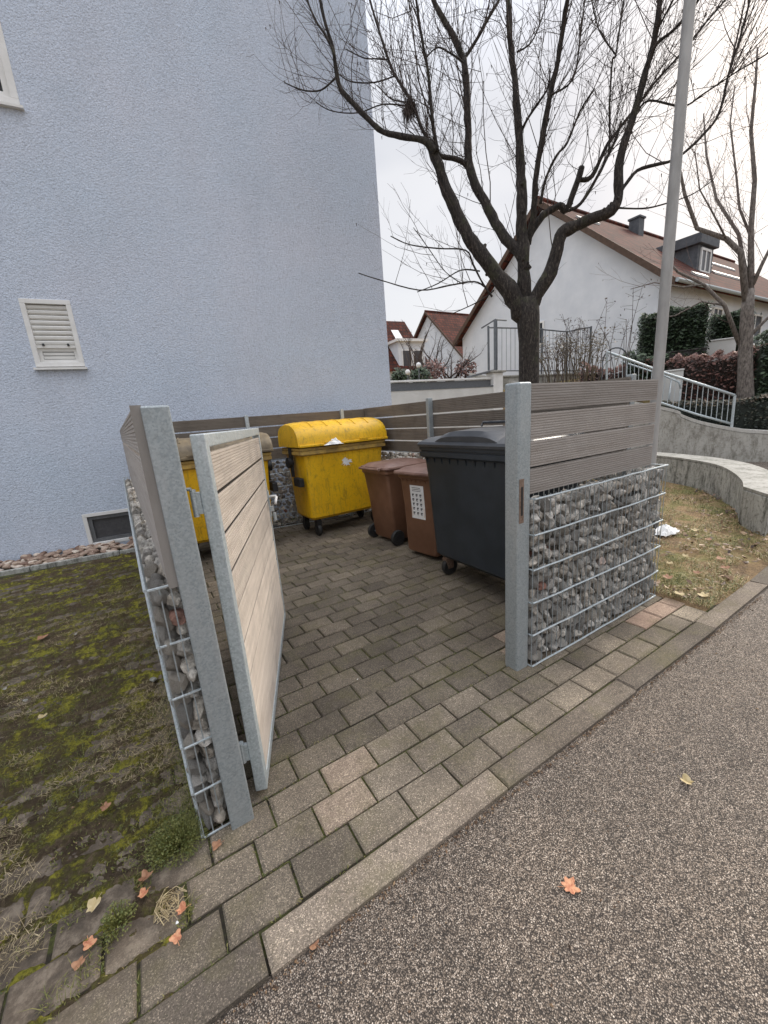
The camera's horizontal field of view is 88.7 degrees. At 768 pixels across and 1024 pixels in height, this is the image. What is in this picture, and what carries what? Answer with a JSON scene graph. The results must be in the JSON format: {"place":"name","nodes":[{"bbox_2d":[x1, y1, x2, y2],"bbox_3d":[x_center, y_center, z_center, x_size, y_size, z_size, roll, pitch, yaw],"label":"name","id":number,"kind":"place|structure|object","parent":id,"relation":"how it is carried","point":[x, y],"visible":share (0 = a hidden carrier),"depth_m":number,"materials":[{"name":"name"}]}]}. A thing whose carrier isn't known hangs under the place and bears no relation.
{"place":"outdoors","nodes":[
{"label":"outdoors","id":0,"kind":"place"},
{"bbox_2d":[0,510,737,1023],"bbox_3d":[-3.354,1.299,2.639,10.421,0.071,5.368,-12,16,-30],"label":"paving","id":1,"kind":"structure","parent":0,"point":[254,908],"depth_m":2.06,"materials":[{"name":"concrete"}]},
{"bbox_2d":[0,536,134,570],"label":"cobble strip","id":2,"kind":"object","parent":1,"relation":"on","point":[24,560],"visible":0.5,"depth_m":5.45,"materials":[{"name":"beige stone"}]},
{"bbox_2d":[0,548,134,576],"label":"edging strip","id":3,"kind":"object","parent":1,"relation":"on","point":[58,563],"visible":0.27,"depth_m":5.28,"materials":[{"name":"concrete"}]},
{"bbox_2d":[71,954,88,970],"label":"fallen leaf","id":4,"kind":"object","parent":1,"relation":"on","point":[79,962],"visible":1,"depth_m":1.23,"materials":[{"name":"orange plant"}]},
{"bbox_2d":[83,935,96,950],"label":"fallen leaf","id":5,"kind":"object","parent":1,"relation":"on","point":[90,942],"visible":1,"depth_m":1.27,"materials":[{"name":"orange plant"}]},
{"bbox_2d":[0,552,182,1023],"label":"moss","id":6,"kind":"object","parent":1,"relation":"on","point":[72,871],"visible":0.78,"depth_m":2.19,"materials":[{"name":"green plant"}]},
{"bbox_2d":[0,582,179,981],"bbox_3d":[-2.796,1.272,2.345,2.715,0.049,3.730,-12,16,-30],"label":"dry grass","id":7,"kind":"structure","parent":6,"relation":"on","point":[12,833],"depth_m":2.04,"materials":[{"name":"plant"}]},
{"bbox_2d":[0,564,205,1023],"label":"grass","id":8,"kind":"structure","parent":6,"relation":"on","point":[189,908],"depth_m":1.91,"materials":[{"name":"green plant"}]},
{"bbox_2d":[138,869,152,882],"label":"fallen leaf","id":9,"kind":"object","parent":8,"relation":"on","point":[145,875],"visible":1,"depth_m":1.45,"materials":[{"name":"brown plant"}]},
{"bbox_2d":[176,901,190,914],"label":"fallen leaf","id":10,"kind":"object","parent":8,"relation":"on","point":[182,907],"visible":1,"depth_m":1.34,"materials":[{"name":"orange plant"}]},
{"bbox_2d":[100,801,110,810],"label":"fallen leaf","id":11,"kind":"object","parent":6,"relation":"on","point":[106,805],"visible":1,"depth_m":1.73,"materials":[{"name":"brown plant"}]},
{"bbox_2d":[138,887,149,897],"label":"fallen leaf","id":12,"kind":"object","parent":6,"relation":"on","point":[143,892],"visible":1,"depth_m":1.40,"materials":[{"name":"orange plant"}]},
{"bbox_2d":[86,892,101,912],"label":"fallen leaf","id":13,"kind":"object","parent":1,"relation":"on","point":[92,903],"visible":1,"depth_m":1.37,"materials":[{"name":"yellow plant"}]},
{"bbox_2d":[96,898,138,944],"bbox_3d":[-0.905,1.351,1.322,0.121,0.096,0.125,-12,16,-30],"label":"weed","id":14,"kind":"object","parent":1,"relation":"on","point":[119,914],"visible":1,"depth_m":1.32,"materials":[{"name":"green plant"}]},
{"bbox_2d":[153,886,189,924],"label":"root tuft","id":15,"kind":"object","parent":1,"relation":"on","point":[165,899],"visible":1,"depth_m":1.36,"materials":[{"name":"beige plant"}]},
{"bbox_2d":[169,928,181,945],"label":"fallen leaf","id":16,"kind":"object","parent":1,"relation":"on","point":[174,938],"visible":1,"depth_m":1.27,"materials":[{"name":"orange plant"}]},
{"bbox_2d":[144,807,207,871],"bbox_3d":[-0.835,1.282,1.579,0.244,0.099,0.243,-12,16,-30],"label":"weed","id":17,"kind":"object","parent":1,"relation":"on","point":[179,831],"visible":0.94,"depth_m":1.57,"materials":[{"name":"green plant"}]},
{"bbox_2d":[123,477,229,837],"bbox_3d":[-2.007,0.435,3.376,0.153,1.135,4.652,-13,16,-32],"label":"gabion","id":18,"kind":"object","parent":1,"relation":"on","point":[173,645],"visible":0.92,"depth_m":1.53,"materials":[{"name":"stone"}]},
{"bbox_2d":[120,405,253,829],"bbox_3d":[-1.950,0.133,3.319,0.128,1.712,4.634,-13,16,-32],"label":"plank fence","id":19,"kind":"object","parent":1,"relation":"on","point":[147,434],"visible":0.94,"depth_m":1.39,"materials":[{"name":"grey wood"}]},
{"bbox_2d":[186,428,285,790],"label":"gate","id":20,"kind":"structure","parent":19,"relation":"attached to","point":[230,500],"depth_m":1.80,"materials":[{"name":"wood"}]},
{"bbox_2d":[212,839,224,850],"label":"fallen leaf","id":21,"kind":"object","parent":1,"relation":"on","point":[216,844],"visible":1,"depth_m":1.55,"materials":[{"name":"brown plant"}]},
{"bbox_2d":[176,432,277,555],"bbox_3d":[-2.112,-0.225,5.132,1.370,1.539,0.828,-11,15,-27],"label":"waste container","id":22,"kind":"object","parent":1,"relation":"on","point":[188,466],"visible":0.19,"depth_m":4.76,"materials":[{"name":"yellow plastic"}]},
{"bbox_2d":[172,409,363,515],"bbox_3d":[-1.730,-0.600,6.070,3.252,1.770,0.088,-10,15,-24],"label":"plank fence","id":23,"kind":"object","parent":1,"relation":"on","point":[246,421],"visible":0.31,"depth_m":5.92,"materials":[{"name":"grey wood"}]},
{"bbox_2d":[270,458,370,528],"bbox_3d":[-1.867,-0.258,6.199,3.502,1.124,0.168,-10,15,-24],"label":"gabion","id":24,"kind":"object","parent":1,"relation":"on","point":[287,481],"visible":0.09,"depth_m":6.31,"materials":[{"name":"stone"}]},
{"bbox_2d":[278,417,387,534],"bbox_3d":[-0.705,-0.571,5.936,1.480,1.624,0.828,-13,16,-32],"label":"waste container","id":25,"kind":"object","parent":1,"relation":"on","point":[328,481],"visible":0.9,"depth_m":5.57,"materials":[{"name":"yellow plastic"}]},
{"bbox_2d":[325,437,342,444],"bbox_3d":[-0.707,-0.976,5.388,0.307,0.091,0.141,-12,16,-30],"label":"paper scrap","id":26,"kind":"object","parent":25,"relation":"on","point":[334,441],"visible":0.88,"depth_m":5.36,"materials":[{"name":"white paper"}]},
{"bbox_2d":[76,537,698,1023],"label":"joint moss","id":27,"kind":"object","parent":1,"relation":"on","point":[348,753],"visible":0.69,"depth_m":2.04,"materials":[{"name":"green plant"}]},
{"bbox_2d":[359,458,425,545],"bbox_3d":[0.168,-0.163,5.218,0.831,1.042,0.610,-14,16,-34],"label":"wheelie bin","id":28,"kind":"object","parent":1,"relation":"on","point":[384,486],"visible":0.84,"depth_m":4.97,"materials":[{"name":"brown plastic"}]},
{"bbox_2d":[393,463,440,556],"bbox_3d":[0.629,-0.043,4.578,0.831,1.042,0.610,-15,17,-37],"label":"wheelie bin","id":29,"kind":"object","parent":1,"relation":"on","point":[418,508],"visible":0.51,"depth_m":4.36,"materials":[{"name":"brown plastic"}]},
{"bbox_2d":[417,420,583,579],"bbox_3d":[1.030,-0.066,3.572,0.835,1.500,1.350,-12,16,-30],"label":"waste container","id":30,"kind":"object","parent":1,"relation":"on","point":[466,471],"visible":0.48,"depth_m":3.35,"materials":[{"name":"plastic"}]},
{"bbox_2d":[364,374,636,476],"bbox_3d":[0.827,-0.546,4.998,0.130,1.790,4.276,-13,16,-31],"label":"plank fence","id":31,"kind":"object","parent":1,"relation":"on","point":[429,420],"visible":0.33,"depth_m":4.96,"materials":[{"name":"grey wood"}]},
{"bbox_2d":[369,450,634,510],"bbox_3d":[0.902,-0.200,5.091,0.168,1.125,4.425,-12,16,-30],"label":"gabion","id":32,"kind":"object","parent":1,"relation":"on","point":[390,455],"visible":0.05,"depth_m":5.68,"materials":[{"name":"stone"}]},
{"bbox_2d":[505,379,657,670],"bbox_3d":[1.365,0.025,2.652,1.469,1.745,0.104,-12,16,-30],"label":"plank fence","id":33,"kind":"object","parent":1,"relation":"on","point":[524,427],"visible":0.99,"depth_m":2.36,"materials":[{"name":"wood"}]},
{"bbox_2d":[527,463,668,666],"bbox_3d":[1.518,0.308,2.796,1.591,1.124,0.168,-12,16,-30],"label":"gabion","id":34,"kind":"object","parent":1,"relation":"on","point":[603,564],"visible":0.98,"depth_m":2.67,"materials":[{"name":"stone"}]},
{"bbox_2d":[0,587,767,1023],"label":"road","id":35,"kind":"structure","parent":0,"point":[678,934],"depth_m":1.33,"materials":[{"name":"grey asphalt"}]},
{"bbox_2d":[309,939,319,949],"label":"fallen leaf","id":36,"kind":"object","parent":35,"relation":"on","point":[312,946],"visible":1,"depth_m":1.25,"materials":[{"name":"orange plant"}]},
{"bbox_2d":[558,876,580,893],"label":"fallen leaf","id":37,"kind":"object","parent":35,"relation":"on","point":[568,884],"visible":1,"depth_m":1.35,"materials":[{"name":"orange plant"}]},
{"bbox_2d":[677,773,693,784],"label":"fallen leaf","id":38,"kind":"object","parent":35,"relation":"on","point":[686,779],"visible":1,"depth_m":1.69,"materials":[{"name":"beige plant"}]},
{"bbox_2d":[365,0,767,336],"label":"sky","id":39,"kind":"structure","parent":0,"point":[393,168],"materials":[{"name":"white"}]},
{"bbox_2d":[503,378,725,425],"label":"terrain","id":40,"kind":"structure","parent":0,"point":[647,401],"depth_m":10.86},
{"bbox_2d":[390,367,409,382],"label":"shrub","id":41,"kind":"object","parent":40,"relation":"on","point":[398,374],"visible":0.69,"depth_m":14.91,"materials":[{"name":"green plant"}]},
{"bbox_2d":[405,369,409,382],"bbox_3d":[0.865,-4.224,13.705,0.176,1.428,0.177,-12,16,-30],"label":"garden lamp","id":42,"kind":"object","parent":40,"relation":"on","point":[407,372],"visible":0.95,"depth_m":13.52,"materials":[{"name":"white glass"}]},
{"bbox_2d":[386,321,429,382],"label":"gable house","id":43,"kind":"structure","parent":40,"relation":"on","point":[397,356],"depth_m":32.32,"materials":[{"name":"paint"}]},
{"bbox_2d":[398,311,438,376],"bbox_3d":[2.480,-9.838,26.611,3.048,6.217,3.798,-3,14,6],"label":"bare tree","id":44,"kind":"object","parent":40,"relation":"on","point":[411,350],"visible":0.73,"depth_m":25.66,"materials":[{"name":"brown plant"}]},
{"bbox_2d":[416,362,420,379],"bbox_3d":[1.261,-4.408,13.861,0.176,1.654,0.176,-12,16,-30],"label":"garden lamp","id":45,"kind":"object","parent":40,"relation":"on","point":[418,365],"visible":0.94,"depth_m":13.67,"materials":[{"name":"grey paint"}]},
{"bbox_2d":[409,366,432,382],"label":"shrub","id":46,"kind":"object","parent":40,"relation":"on","point":[424,373],"visible":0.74,"depth_m":15.26,"materials":[{"name":"green plant"}]},
{"bbox_2d":[421,356,445,381],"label":"shrub","id":47,"kind":"object","parent":40,"relation":"on","point":[435,367],"visible":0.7,"depth_m":16.51,"materials":[{"name":"pink plant"}]},
{"bbox_2d":[412,330,463,378],"bbox_3d":[2.718,-7.189,20.345,2.793,3.987,1.419,9,19,43],"label":"bare tree","id":48,"kind":"object","parent":40,"relation":"on","point":[421,359],"visible":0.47,"depth_m":20.09,"materials":[{"name":"brown plant"}]},
{"bbox_2d":[414,310,468,381],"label":"gable house","id":49,"kind":"structure","parent":40,"relation":"on","point":[450,324],"depth_m":39.19,"materials":[{"name":"paint"}]},
{"bbox_2d":[422,344,486,378],"bbox_3d":[3.344,-6.322,18.464,2.926,3.097,2.413,-2,14,11],"label":"bare tree","id":50,"kind":"object","parent":40,"relation":"on","point":[451,374],"visible":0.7,"depth_m":18.19,"materials":[{"name":"brown plant"}]},
{"bbox_2d":[454,359,476,380],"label":"shrub","id":51,"kind":"object","parent":40,"relation":"on","point":[464,372],"visible":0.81,"depth_m":17.85,"materials":[{"name":"brown plant"}]},
{"bbox_2d":[481,319,591,373],"bbox_3d":[4.926,-4.623,12.241,4.754,2.490,0.626,-12,16,-30],"label":"bar fence","id":52,"kind":"object","parent":40,"relation":"on","point":[495,327],"visible":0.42,"depth_m":11.51,"materials":[{"name":"grey metal"}]},
{"bbox_2d":[540,335,576,382],"bbox_3d":[4.185,-3.655,9.665,0.879,1.344,1.614,0,14,18],"label":"bare shrub","id":53,"kind":"object","parent":40,"relation":"on","point":[554,372],"visible":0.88,"depth_m":9.60,"materials":[{"name":"brown plant"}]},
{"bbox_2d":[540,320,621,382],"bbox_3d":[4.909,-4.049,10.435,2.334,1.575,1.768,7,18,40],"label":"bare shrub","id":54,"kind":"object","parent":40,"relation":"on","point":[578,359],"visible":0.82,"depth_m":10.37,"materials":[{"name":"brown twig bark"}]},
{"bbox_2d":[554,279,651,381],"bbox_3d":[5.579,-4.624,10.487,2.138,2.372,1.695,-4,14,3],"label":"bare shrub","id":55,"kind":"object","parent":40,"relation":"on","point":[604,332],"visible":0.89,"depth_m":10.41,"materials":[{"name":"brown plant"}]},
{"bbox_2d":[453,196,767,380],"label":"gable house","id":56,"kind":"structure","parent":40,"relation":"on","point":[576,290],"depth_m":16.37,"materials":[{"name":"paint"}]},
{"bbox_2d":[540,321,543,344],"bbox_3d":[7.089,-8.126,17.895,0.100,1.000,0.500,-12,16,-30],"label":"window","id":57,"kind":"structure","parent":56,"relation":"in","point":[541,322],"depth_m":17.71,"materials":[{"name":"white paint"}]},
{"bbox_2d":[711,307,723,316],"bbox_3d":[13.368,-7.630,15.814,0.900,1.100,0.100,-12,16,-30],"label":"window","id":58,"kind":"structure","parent":56,"relation":"in","point":[717,309],"depth_m":15.66,"materials":[{"name":"white paint"}]},
{"bbox_2d":[753,314,762,344],"bbox_3d":[16.767,-8.272,17.824,1.600,1.300,0.100,-12,16,-30],"label":"window","id":59,"kind":"structure","parent":56,"relation":"in","point":[759,318],"depth_m":17.95,"materials":[{"name":"white paint"}]},
{"bbox_2d":[601,347,627,379],"bbox_3d":[6.120,-3.775,10.441,0.596,1.145,0.040,5,16,33],"label":"hoop rail","id":60,"kind":"object","parent":40,"relation":"on","point":[604,356],"visible":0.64,"depth_m":10.35,"materials":[{"name":"grey metal"}]},
{"bbox_2d":[621,349,672,379],"bbox_3d":[7.267,-3.994,11.027,1.260,1.096,0.990,-1,14,14],"label":"shrub","id":61,"kind":"object","parent":40,"relation":"on","point":[642,357],"visible":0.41,"depth_m":10.73,"materials":[{"name":"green plant"}]},
{"bbox_2d":[621,360,681,404],"bbox_3d":[7.069,-3.208,10.471,1.400,1.759,0.044,5,16,33],"label":"handrail","id":62,"kind":"object","parent":40,"relation":"on","point":[677,381],"visible":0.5,"depth_m":10.21,"materials":[{"name":"metal"}]},
{"bbox_2d":[576,343,767,404],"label":"hedge","id":63,"kind":"object","parent":40,"relation":"on","point":[720,372],"visible":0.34,"depth_m":10.18,"materials":[{"name":"red plant"}]},
{"bbox_2d":[661,369,684,401],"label":"garden wall","id":64,"kind":"structure","parent":40,"relation":"on","point":[679,372],"depth_m":10.34,"materials":[{"name":"beige paint"}]},
{"bbox_2d":[635,301,714,358],"bbox_3d":[8.570,-5.163,11.711,1.853,1.750,1.312,4,16,32],"label":"hedge","id":65,"kind":"object","parent":40,"relation":"on","point":[687,329],"visible":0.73,"depth_m":11.20,"materials":[{"name":"green plant"}]},
{"bbox_2d":[666,347,706,363],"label":"garden wall","id":66,"kind":"structure","parent":40,"relation":"on","point":[688,353],"depth_m":11.19,"materials":[{"name":"grey stone"}]},
{"bbox_2d":[661,393,767,429],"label":"hedge","id":67,"kind":"object","parent":40,"relation":"on","point":[751,415],"visible":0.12,"depth_m":9.28,"materials":[{"name":"green plant"}]},
{"bbox_2d":[706,337,735,361],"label":"garden wall","id":68,"kind":"structure","parent":40,"relation":"on","point":[727,345],"depth_m":11.39,"materials":[{"name":"beige paint"}]},
{"bbox_2d":[705,307,761,350],"bbox_3d":[10.444,-5.342,11.933,1.225,1.416,1.226,4,16,30],"label":"hedge","id":69,"kind":"object","parent":40,"relation":"on","point":[720,329],"visible":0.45,"depth_m":11.62,"materials":[{"name":"green plant"}]},
{"bbox_2d":[753,329,767,401],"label":"hedge","id":70,"kind":"object","parent":40,"relation":"on","point":[761,378],"visible":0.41,"depth_m":9.30,"materials":[{"name":"green plant"}]},
{"bbox_2d":[577,479,767,610],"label":"lawn","id":71,"kind":"structure","parent":0,"point":[751,569],"depth_m":4.06,"materials":[{"name":"plant"}]},
{"bbox_2d":[248,0,767,382],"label":"bare tree","id":72,"kind":"object","parent":71,"relation":"on","point":[522,301],"visible":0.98,"depth_m":4.88,"materials":[{"name":"brown plant"}]},
{"bbox_2d":[399,95,419,125],"bbox_3d":[0.329,-5.116,5.033,0.263,0.347,0.264,-12,16,-30],"label":"bird nest","id":73,"kind":"object","parent":72,"relation":"in","point":[404,113],"visible":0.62,"depth_m":5.00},
{"bbox_2d":[655,524,679,535],"bbox_3d":[3.282,0.186,4.580,0.382,0.100,0.220,-12,16,-30],"label":"plastic bag","id":74,"kind":"object","parent":71,"relation":"on","point":[667,530],"visible":0.84,"depth_m":4.52,"materials":[{"name":"white plastic"}]},
{"bbox_2d":[663,574,672,578],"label":"fallen leaf","id":75,"kind":"object","parent":71,"relation":"on","point":[667,576],"visible":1,"depth_m":3.44,"materials":[{"name":"brown plant"}]},
{"bbox_2d":[644,0,695,467],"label":"lamp post","id":76,"kind":"object","parent":71,"relation":"on","point":[682,85],"visible":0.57,"depth_m":2.71,"materials":[{"name":"metal"}]},
{"bbox_2d":[635,452,767,536],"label":"curved wall","id":77,"kind":"structure","parent":71,"relation":"on","point":[741,488],"depth_m":5.71,"materials":[{"name":"concrete"}]},
{"bbox_2d":[697,592,708,596],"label":"fallen leaf","id":78,"kind":"object","parent":71,"relation":"on","point":[702,594],"visible":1,"depth_m":3.10,"materials":[{"name":"yellow plant"}]},
{"bbox_2d":[654,488,767,597],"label":"leaf litter","id":79,"kind":"object","parent":71,"relation":"on","point":[730,578],"visible":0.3,"depth_m":4.10,"materials":[{"name":"brown plant"}]},
{"bbox_2d":[745,462,767,469],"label":"path","id":80,"kind":"structure","parent":0,"point":[764,465],"depth_m":8.64,"materials":[{"name":"concrete"}]},
{"label":"ground","id":81,"kind":"structure","parent":0,"visible":0},
{"bbox_2d":[0,0,394,568],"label":"apartment building","id":82,"kind":"structure","parent":81,"relation":"on","point":[186,205],"depth_m":5.50,"materials":[{"name":"blue paint"}]},
{"bbox_2d":[0,22,24,110],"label":"window","id":83,"kind":"structure","parent":82,"relation":"in","point":[9,98],"depth_m":4.58,"materials":[{"name":"white paint"}]},
{"bbox_2d":[18,298,87,369],"bbox_3d":[-4.347,-2.322,5.164,0.573,0.862,0.130,-10,15,-24],"label":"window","id":84,"kind":"structure","parent":82,"relation":"in","point":[50,326],"depth_m":5.16,"materials":[{"name":"white paint"}]},
{"bbox_2d":[82,508,131,544],"bbox_3d":[-3.894,0.187,5.928,1.000,0.490,0.079,-10,15,-24],"label":"window","id":85,"kind":"structure","parent":82,"relation":"in","point":[106,526],"depth_m":5.83,"materials":[{"name":"white paint"}]},
{"bbox_2d":[390,369,493,458],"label":"terrace parapet","id":86,"kind":"structure","parent":81,"relation":"on","point":[402,392],"depth_m":9.71,"materials":[{"name":"beige paint"}]},
{"bbox_2d":[133,566,767,1023],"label":"kerb","id":87,"kind":"structure","parent":81,"relation":"on","point":[223,986],"depth_m":1.48,"materials":[{"name":"concrete"}]},
{"bbox_2d":[486,370,505,425],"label":"gate pillar","id":88,"kind":"structure","parent":81,"relation":"on","point":[496,379],"depth_m":10.37,"materials":[{"name":"white paint"}]},
{"bbox_2d":[503,372,604,389],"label":"garden wall","id":89,"kind":"structure","parent":81,"relation":"on","point":[506,378],"depth_m":11.88,"materials":[{"name":"concrete"}]},
{"bbox_2d":[469,373,767,461],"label":"ramp wall","id":90,"kind":"structure","parent":81,"relation":"on","point":[678,433],"depth_m":9.29,"materials":[{"name":"concrete"}]},
{"bbox_2d":[605,351,735,426],"bbox_3d":[6.860,-3.036,9.544,2.674,2.046,0.060,5,16,33],"label":"railing","id":91,"kind":"object","parent":90,"relation":"on","point":[692,382],"visible":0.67,"depth_m":9.37,"materials":[{"name":"metal"}]},
{"bbox_2d":[590,2,767,403],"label":"bare tree","id":92,"kind":"object","parent":81,"relation":"on","point":[743,337],"visible":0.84,"depth_m":8.91,"materials":[{"name":"brown plant"}]}
]}

